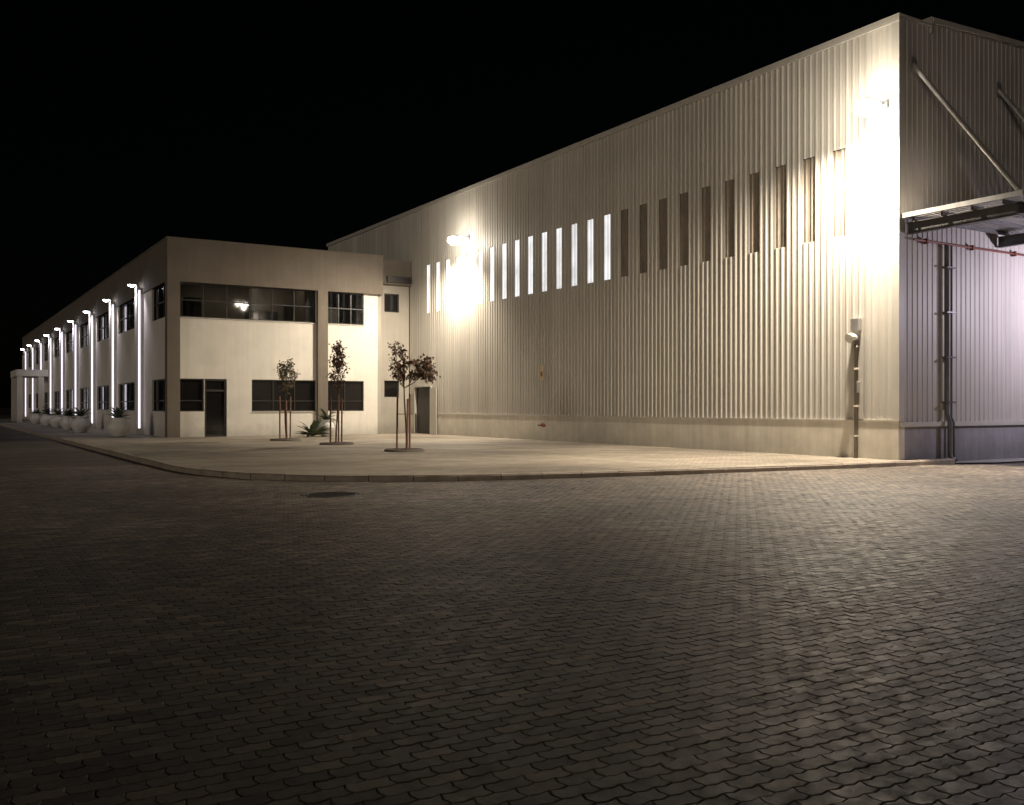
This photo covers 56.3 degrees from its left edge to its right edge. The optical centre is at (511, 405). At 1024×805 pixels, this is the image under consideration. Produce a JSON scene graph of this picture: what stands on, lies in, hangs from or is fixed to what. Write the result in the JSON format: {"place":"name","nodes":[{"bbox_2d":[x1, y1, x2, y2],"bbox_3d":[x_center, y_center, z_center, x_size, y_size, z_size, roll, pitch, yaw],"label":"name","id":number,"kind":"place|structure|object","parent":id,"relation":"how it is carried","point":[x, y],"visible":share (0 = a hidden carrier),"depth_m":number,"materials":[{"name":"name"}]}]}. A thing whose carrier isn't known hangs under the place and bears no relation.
{"place":"outdoors","nodes":[
{"label":"outdoors","id":0,"kind":"place"},
{"bbox_2d":[379,256,382,294],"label":"return fascia","id":1,"kind":"structure","parent":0,"point":[380,275],"depth_m":47.62,"materials":[{"name":"beige paint"}]},
{"bbox_2d":[0,415,941,475],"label":"pavement","id":2,"kind":"structure","parent":0,"point":[364,454],"depth_m":27.01,"materials":[{"name":"beige concrete"}]},
{"bbox_2d":[22,356,22,418],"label":"end walls","id":3,"kind":"structure","parent":2,"relation":"on","point":[22,389],"depth_m":105.26,"materials":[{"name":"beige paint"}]},
{"bbox_2d":[11,369,47,421],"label":"entrance portico","id":4,"kind":"structure","parent":2,"relation":"on","point":[17,375],"depth_m":82.05,"materials":[{"name":"beige paint"}]},
{"bbox_2d":[29,409,43,423],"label":"potted plant","id":5,"kind":"object","parent":2,"relation":"on","point":[35,416],"visible":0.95,"depth_m":75.18,"materials":[{"name":"green plant"}]},
{"bbox_2d":[39,406,54,425],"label":"potted plant","id":6,"kind":"object","parent":2,"relation":"on","point":[44,419],"visible":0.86,"depth_m":67.47,"materials":[{"name":"green plant"}]},
{"bbox_2d":[47,408,64,427],"bbox_3d":[-29.433,0.733,61.761,1.331,1.333,1.238,0,0,-32],"label":"potted plant","id":7,"kind":"object","parent":2,"relation":"on","point":[54,420],"visible":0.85,"depth_m":61.44,"materials":[{"name":"green plant"}]},
{"bbox_2d":[60,409,79,429],"bbox_3d":[-25.951,0.772,56.179,1.185,1.256,1.460,0,0,-32],"label":"potted plant","id":8,"kind":"object","parent":2,"relation":"on","point":[65,423],"visible":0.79,"depth_m":55.83,"materials":[{"name":"green plant"}]},
{"bbox_2d":[65,407,91,432],"bbox_3d":[-22.768,0.705,50.398,1.170,1.389,1.336,0,0,14],"label":"potted plant","id":9,"kind":"object","parent":2,"relation":"on","point":[80,422],"visible":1,"depth_m":50.06,"materials":[{"name":"green plant"}]},
{"bbox_2d":[24,287,142,433],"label":"pilasters","id":10,"kind":"object","parent":2,"relation":"on","point":[138,431],"visible":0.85,"depth_m":60.44,"materials":[{"name":"beige paint"}]},
{"bbox_2d":[20,348,25,416],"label":"facade lamp","id":11,"kind":"object","parent":10,"relation":"attached to","point":[25,380],"visible":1,"depth_m":100.20,"materials":[{"name":"metal"}]},
{"bbox_2d":[27,343,32,411],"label":"facade lamp","id":12,"kind":"object","parent":10,"relation":"attached to","point":[28,344],"visible":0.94,"depth_m":93.55,"materials":[{"name":"metal"}]},
{"bbox_2d":[35,339,41,369],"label":"facade lamp","id":13,"kind":"object","parent":10,"relation":"attached to","point":[40,354],"visible":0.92,"depth_m":86.90,"materials":[{"name":"metal"}]},
{"bbox_2d":[44,333,50,412],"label":"facade lamp","id":14,"kind":"object","parent":10,"relation":"attached to","point":[46,334],"visible":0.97,"depth_m":80.26,"materials":[{"name":"metal"}]},
{"bbox_2d":[54,327,62,410],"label":"facade lamp","id":15,"kind":"object","parent":10,"relation":"attached to","point":[57,328],"visible":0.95,"depth_m":73.64,"materials":[{"name":"metal"}]},
{"bbox_2d":[67,319,75,414],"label":"facade lamp","id":16,"kind":"object","parent":10,"relation":"attached to","point":[69,320],"visible":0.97,"depth_m":66.97,"materials":[{"name":"metal"}]},
{"bbox_2d":[83,309,92,423],"bbox_3d":[-26.793,-2.485,60.460,0.652,7.270,0.380,0,0,-6],"label":"facade lamp","id":17,"kind":"object","parent":10,"relation":"attached to","point":[85,310],"visible":0.98,"depth_m":60.34,"materials":[{"name":"metal"}]},
{"bbox_2d":[102,297,113,417],"bbox_3d":[-22.711,-2.485,53.813,0.652,7.270,0.380,0,0,-6],"label":"facade lamp","id":18,"kind":"object","parent":10,"relation":"attached to","point":[106,299],"visible":0.96,"depth_m":53.69,"materials":[{"name":"metal"}]},
{"bbox_2d":[127,282,139,428],"bbox_3d":[-18.630,-2.485,47.166,0.652,7.270,0.380,0,0,-6],"label":"facade lamp","id":19,"kind":"object","parent":10,"relation":"attached to","point":[131,284],"visible":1,"depth_m":47.03,"materials":[{"name":"metal"}]},
{"bbox_2d":[23,283,164,436],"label":"side wall","id":20,"kind":"structure","parent":2,"relation":"on","point":[153,359],"depth_m":52.20,"materials":[{"name":"beige paint"}]},
{"bbox_2d":[37,348,38,363],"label":"side window","id":21,"kind":"structure","parent":20,"relation":"attached to","point":[38,356],"depth_m":92.23,"materials":[{"name":"black glass"}]},
{"bbox_2d":[45,344,47,360],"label":"side window","id":22,"kind":"structure","parent":20,"relation":"attached to","point":[46,352],"depth_m":86.16,"materials":[{"name":"black glass"}]},
{"bbox_2d":[45,392,47,408],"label":"side window","id":23,"kind":"structure","parent":20,"relation":"attached to","point":[46,399],"depth_m":86.16,"materials":[{"name":"black glass"}]},
{"bbox_2d":[55,338,58,357],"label":"side window","id":24,"kind":"structure","parent":20,"relation":"attached to","point":[57,347],"depth_m":79.09,"materials":[{"name":"black glass"}]},
{"bbox_2d":[55,391,58,408],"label":"side window","id":25,"kind":"structure","parent":20,"relation":"attached to","point":[56,399],"depth_m":79.09,"materials":[{"name":"black glass"}]},
{"bbox_2d":[67,331,72,352],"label":"side window","id":26,"kind":"structure","parent":20,"relation":"attached to","point":[69,341],"depth_m":71.59,"materials":[{"name":"black glass"}]},
{"bbox_2d":[67,389,72,408],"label":"side window","id":27,"kind":"structure","parent":20,"relation":"attached to","point":[69,399],"depth_m":71.59,"materials":[{"name":"black glass"}]},
{"bbox_2d":[81,323,88,347],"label":"side window","id":28,"kind":"structure","parent":20,"relation":"attached to","point":[84,335],"depth_m":64.92,"materials":[{"name":"black glass"}]},
{"bbox_2d":[81,388,88,409],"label":"side window","id":29,"kind":"structure","parent":20,"relation":"attached to","point":[84,398],"depth_m":64.92,"materials":[{"name":"black glass"}]},
{"bbox_2d":[22,239,164,355],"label":"side fascia","id":30,"kind":"structure","parent":20,"relation":"on","point":[145,271],"depth_m":55.22,"materials":[{"name":"beige paint"}]},
{"bbox_2d":[22,236,382,337],"bbox_3d":[-30.203,-7.475,76.482,10.380,0.050,74.040,0,0,-32],"label":"coping","id":31,"kind":"object","parent":30,"relation":"on","point":[201,240],"visible":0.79,"depth_m":45.92,"materials":[{"name":"beige paint"}]},
{"bbox_2d":[99,312,108,340],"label":"side window","id":32,"kind":"structure","parent":20,"relation":"attached to","point":[103,327],"depth_m":58.29,"materials":[{"name":"black glass"}]},
{"bbox_2d":[99,385,108,409],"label":"side window","id":33,"kind":"structure","parent":20,"relation":"attached to","point":[103,397],"depth_m":58.29,"materials":[{"name":"black glass"}]},
{"bbox_2d":[120,299,134,332],"bbox_3d":[-20.265,-4.775,50.807,0.070,1.550,6.000,0,0,-32],"label":"side window","id":34,"kind":"structure","parent":20,"relation":"attached to","point":[127,316],"depth_m":51.64,"materials":[{"name":"black glass"}]},
{"bbox_2d":[120,382,134,410],"bbox_3d":[-20.265,-0.490,50.807,0.070,1.480,6.000,0,0,-32],"label":"side window","id":35,"kind":"structure","parent":20,"relation":"attached to","point":[127,395],"depth_m":51.64,"materials":[{"name":"black glass"}]},
{"bbox_2d":[154,284,164,320],"bbox_3d":[-16.183,-4.775,44.160,0.070,1.550,3.200,0,0,-32],"label":"side window","id":36,"kind":"structure","parent":20,"relation":"attached to","point":[159,302],"depth_m":44.60,"materials":[{"name":"black glass"}]},
{"bbox_2d":[154,379,164,410],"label":"side window","id":37,"kind":"structure","parent":20,"relation":"attached to","point":[159,395],"depth_m":44.60,"materials":[{"name":"black glass"}]},
{"bbox_2d":[106,406,130,436],"bbox_3d":[-18.127,0.697,43.983,1.234,1.405,1.203,0,0,-32],"label":"potted plant","id":38,"kind":"object","parent":2,"relation":"on","point":[118,425],"visible":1,"depth_m":43.63,"materials":[{"name":"green plant"}]},
{"bbox_2d":[165,237,378,437],"bbox_3d":[-11.052,-3.025,45.139,10.140,8.850,0.500,0,0,-32],"label":"front frame","id":39,"kind":"object","parent":2,"relation":"on","point":[322,273],"visible":0.86,"depth_m":44.38,"materials":[{"name":"beige paint"}]},
{"bbox_2d":[180,282,377,436],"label":"wall","id":40,"kind":"structure","parent":39,"relation":"attached to","point":[239,356],"depth_m":44.85,"materials":[{"name":"beige paint"}]},
{"bbox_2d":[180,379,203,411],"bbox_3d":[-14.477,-0.490,43.148,1.080,1.480,0.070,0,0,-32],"label":"window","id":41,"kind":"structure","parent":40,"relation":"attached to","point":[191,394],"depth_m":43.17,"materials":[{"name":"black glass"}]},
{"bbox_2d":[205,379,225,436],"bbox_3d":[-13.573,0.085,43.703,1.000,2.630,0.070,0,0,-32],"label":"door","id":42,"kind":"structure","parent":40,"relation":"attached to","point":[215,407],"depth_m":43.73,"materials":[{"name":"black glass"}]},
{"bbox_2d":[180,282,314,322],"bbox_3d":[-12.223,-4.775,44.532,6.370,1.550,0.070,0,0,-32],"label":"window","id":43,"kind":"structure","parent":40,"relation":"in","point":[233,302],"depth_m":44.47,"materials":[{"name":"black glass"}]},
{"bbox_2d":[180,317,363,411],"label":"window sills","id":44,"kind":"structure","parent":40,"relation":"attached to","point":[271,321],"depth_m":44.92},
{"bbox_2d":[252,380,314,410],"bbox_3d":[-10.838,-0.490,45.382,3.120,1.480,0.070,0,0,-32],"label":"window","id":45,"kind":"structure","parent":40,"relation":"in","point":[266,394],"depth_m":45.34,"materials":[{"name":"black glass"}]},
{"bbox_2d":[328,292,362,324],"bbox_3d":[-8.230,-4.775,46.983,1.920,1.550,0.070,0,0,-32],"label":"window","id":46,"kind":"structure","parent":40,"relation":"in","point":[345,308],"depth_m":47.03,"materials":[{"name":"black glass"}]},
{"bbox_2d":[328,381,362,410],"bbox_3d":[-8.230,-0.490,46.983,1.920,1.480,0.070,0,0,-32],"label":"window","id":47,"kind":"structure","parent":40,"relation":"attached to","point":[351,393],"depth_m":47.08,"materials":[{"name":"black glass"}]},
{"bbox_2d":[270,358,300,440],"bbox_3d":[-9.183,-0.289,38.788,1.240,3.478,1.240,0,0,-32],"label":"young tree","id":48,"kind":"object","parent":2,"relation":"on","point":[283,371],"visible":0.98,"depth_m":38.72,"materials":[{"name":"green plant"}]},
{"bbox_2d":[295,417,333,435],"bbox_3d":[-8.989,0.983,43.061,1.822,0.999,1.643,0,0,9],"label":"agave plant","id":49,"kind":"object","parent":2,"relation":"on","point":[311,431],"visible":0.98,"depth_m":43.03,"materials":[{"name":"green plant"}]},
{"bbox_2d":[314,409,339,436],"bbox_3d":[-8.416,0.732,43.769,1.272,1.335,1.256,0,0,21],"label":"potted plant","id":50,"kind":"object","parent":2,"relation":"on","point":[325,421],"visible":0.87,"depth_m":43.55,"materials":[{"name":"green plant"}]},
{"bbox_2d":[320,339,353,444],"bbox_3d":[-6.374,-0.492,34.787,1.240,3.883,1.240,0,0,-32],"label":"young tree","id":51,"kind":"object","parent":2,"relation":"on","point":[337,362],"visible":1,"depth_m":34.73,"materials":[{"name":"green plant"}]},
{"bbox_2d":[378,295,380,433],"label":"return wall","id":52,"kind":"structure","parent":2,"relation":"on","point":[379,364],"depth_m":47.85,"materials":[{"name":"white paint"}]},
{"bbox_2d":[381,284,408,432],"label":"recess wall","id":53,"kind":"structure","parent":2,"relation":"on","point":[394,326],"depth_m":49.07,"materials":[{"name":"white paint"}]},
{"bbox_2d":[384,294,397,312],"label":"window","id":54,"kind":"structure","parent":53,"relation":"attached to","point":[390,302],"depth_m":49.14,"materials":[{"name":"black glass"}]},
{"bbox_2d":[384,381,397,396],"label":"window","id":55,"kind":"structure","parent":53,"relation":"attached to","point":[390,388],"depth_m":49.14,"materials":[{"name":"black glass"}]},
{"bbox_2d":[383,260,410,285],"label":"recess fascia","id":56,"kind":"structure","parent":53,"relation":"on","point":[397,268],"depth_m":48.89,"materials":[{"name":"beige paint"}]},
{"bbox_2d":[387,276,410,283],"bbox_3d":[-5.781,-6.450,48.880,1.300,0.300,0.120,0,0,-32],"label":"recess vent","id":57,"kind":"object","parent":56,"relation":"in","point":[395,279],"visible":1,"depth_m":48.80,"materials":[{"name":"grey metal"}]},
{"bbox_2d":[384,341,440,451],"bbox_3d":[-3.109,-0.277,29.473,1.672,3.454,1.234,0,0,14],"label":"young tree","id":58,"kind":"object","parent":2,"relation":"on","point":[403,377],"visible":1,"depth_m":29.43,"materials":[{"name":"green plant"}]},
{"bbox_2d":[845,318,862,457],"bbox_3d":[9.127,-0.474,25.588,0.434,3.751,0.320,0,0,-32],"label":"standpipe","id":59,"kind":"object","parent":2,"relation":"on","point":[855,337],"visible":1,"depth_m":25.61,"materials":[{"name":"metal"}]},
{"bbox_2d":[0,464,1023,804],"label":"block paving","id":60,"kind":"structure","parent":0,"point":[850,636],"depth_m":6.23,"materials":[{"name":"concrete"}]},
{"bbox_2d":[300,492,361,497],"bbox_3d":[-3.101,1.528,16.402,1.040,0.033,1.040,0,0,-32],"label":"manhole cover","id":61,"kind":"object","parent":60,"relation":"in","point":[329,494],"visible":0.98,"depth_m":16.34,"materials":[{"name":"metal"}]},
{"bbox_2d":[0,408,1023,804],"bbox_3d":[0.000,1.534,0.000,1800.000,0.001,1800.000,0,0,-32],"label":"ground","id":62,"kind":"structure","parent":0,"point":[22,450],"depth_m":29.60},
{"bbox_2d":[0,424,954,481],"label":"kerb","id":63,"kind":"structure","parent":62,"relation":"on","point":[401,478],"depth_m":20.71,"materials":[{"name":"concrete"}]},
{"bbox_2d":[326,13,1023,460],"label":"warehouse","id":64,"kind":"structure","parent":62,"relation":"on","point":[718,267],"depth_m":29.00,"materials":[{"name":"beige paint"}]},
{"bbox_2d":[417,387,429,433],"bbox_3d":[-4.387,0.225,48.234,0.040,2.350,1.800,0,0,-32],"label":"door leaf","id":65,"kind":"structure","parent":64,"relation":"in","point":[423,393],"depth_m":48.35,"materials":[{"name":"brown metal"}]},
{"bbox_2d":[430,388,436,433],"bbox_3d":[-3.870,0.240,47.020,0.050,2.280,0.690,0,0,-32],"label":"door open leaf","id":66,"kind":"structure","parent":64,"relation":"in","point":[433,391],"depth_m":46.95,"materials":[{"name":"paint"}]},
{"bbox_2d":[448,235,468,244],"bbox_3d":[-2.467,-7.626,43.898,1.034,0.492,0.640,0,0,-32],"label":"wall floodlight","id":67,"kind":"object","parent":64,"relation":"attached to","point":[454,239],"depth_m":43.62,"materials":[{"name":"metal"}]},
{"bbox_2d":[540,365,542,379],"bbox_3d":[1.207,-1.350,38.878,0.018,0.600,0.240,0,0,-32],"label":"wall sign","id":68,"kind":"object","parent":64,"relation":"attached to","point":[541,372],"visible":1,"depth_m":38.88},
{"bbox_2d":[426,148,844,312],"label":"slot window frames","id":69,"kind":"structure","parent":64,"relation":"in","point":[843,148],"depth_m":34.53,"materials":[{"name":"beige paint"}]},
{"bbox_2d":[622,149,844,276],"bbox_3d":[6.554,-5.850,30.339,0.040,2.400,9.870,0,0,-32],"label":"slot windows dark","id":70,"kind":"structure","parent":64,"relation":"in","point":[839,155],"depth_m":29.10,"materials":[{"name":"glass"}]},
{"bbox_2d":[854,97,887,115],"bbox_3d":[9.306,-7.726,24.724,1.034,0.492,0.640,0,0,-32],"label":"wall floodlight","id":71,"kind":"object","parent":64,"relation":"attached to","point":[868,106],"depth_m":24.45,"materials":[{"name":"metal"}]},
{"bbox_2d":[942,245,957,461],"bbox_3d":[11.759,-1.399,25.512,0.380,5.802,0.375,0,0,-32],"label":"downpipe","id":72,"kind":"object","parent":64,"relation":"attached to","point":[949,313],"visible":0.99,"depth_m":25.52,"materials":[{"name":"metal"}]},
{"bbox_2d":[901,56,1023,247],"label":"loading canopy","id":73,"kind":"object","parent":64,"relation":"attached to","point":[1005,216],"visible":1,"depth_m":23.90,"materials":[{"name":"metal"}]},
{"bbox_2d":[913,238,1023,256],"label":"sprinkler pipe","id":74,"kind":"object","parent":64,"relation":"attached to","point":[970,247],"visible":1,"depth_m":26.12,"materials":[{"name":"metal"}]},
{"bbox_2d":[955,458,1023,462],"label":"concrete apron","id":75,"kind":"object","parent":62,"relation":"on","point":[997,460],"visible":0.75,"depth_m":26.22,"materials":[{"name":"grey concrete"}]},
{"bbox_2d":[0,0,1023,407],"label":"sky","id":76,"kind":"structure","parent":0,"point":[126,126],"materials":[{"name":"black"}]}
]}

